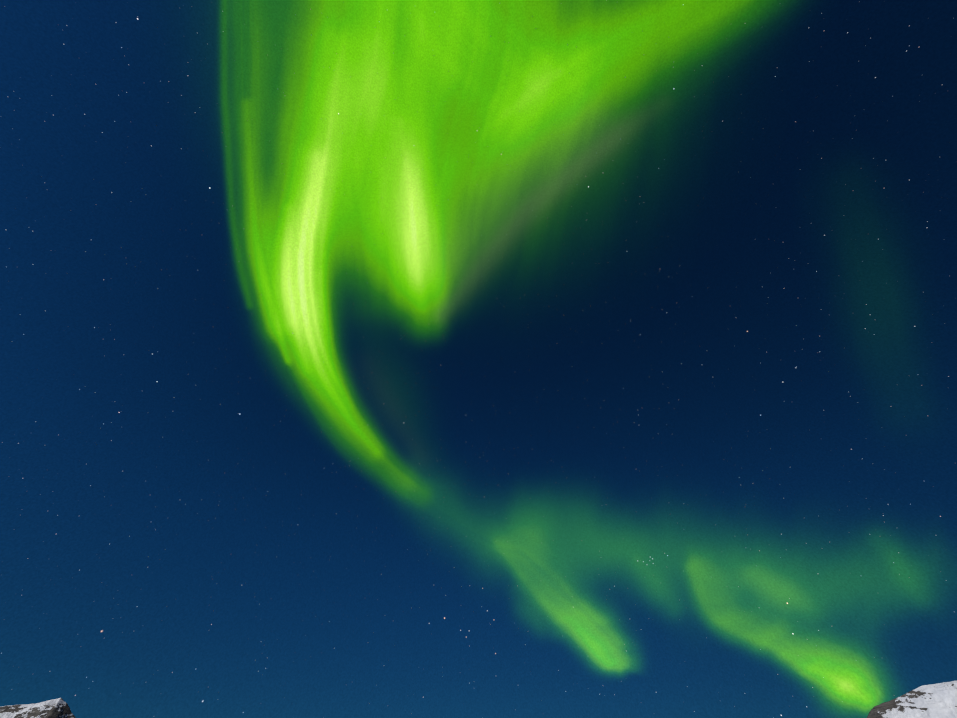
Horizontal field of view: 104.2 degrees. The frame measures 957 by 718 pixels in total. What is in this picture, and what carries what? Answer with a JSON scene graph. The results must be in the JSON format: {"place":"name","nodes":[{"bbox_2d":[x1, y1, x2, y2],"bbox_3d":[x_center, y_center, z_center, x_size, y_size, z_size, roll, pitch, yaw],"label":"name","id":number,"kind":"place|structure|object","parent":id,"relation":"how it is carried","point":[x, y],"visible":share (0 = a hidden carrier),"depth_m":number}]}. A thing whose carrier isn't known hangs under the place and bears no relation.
{"place":"outdoors","nodes":[
{"label":"outdoors","id":0,"kind":"place"},
{"bbox_2d":[0,698,75,717],"bbox_3d":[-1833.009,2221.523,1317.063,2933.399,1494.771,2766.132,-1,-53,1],"label":"mountain","id":1,"kind":"structure","parent":0,"point":[57,708],"depth_m":1748.23},
{"bbox_2d":[0,0,956,717],"label":"sky","id":2,"kind":"structure","parent":0,"point":[684,434]},
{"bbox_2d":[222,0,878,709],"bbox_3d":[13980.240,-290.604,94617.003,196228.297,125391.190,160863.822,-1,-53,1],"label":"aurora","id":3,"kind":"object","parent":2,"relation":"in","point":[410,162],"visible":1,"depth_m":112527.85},
{"bbox_2d":[867,681,956,717],"bbox_3d":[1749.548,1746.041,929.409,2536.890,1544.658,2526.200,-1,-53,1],"label":"mountain","id":4,"kind":"structure","parent":0,"point":[937,700],"depth_m":1417.59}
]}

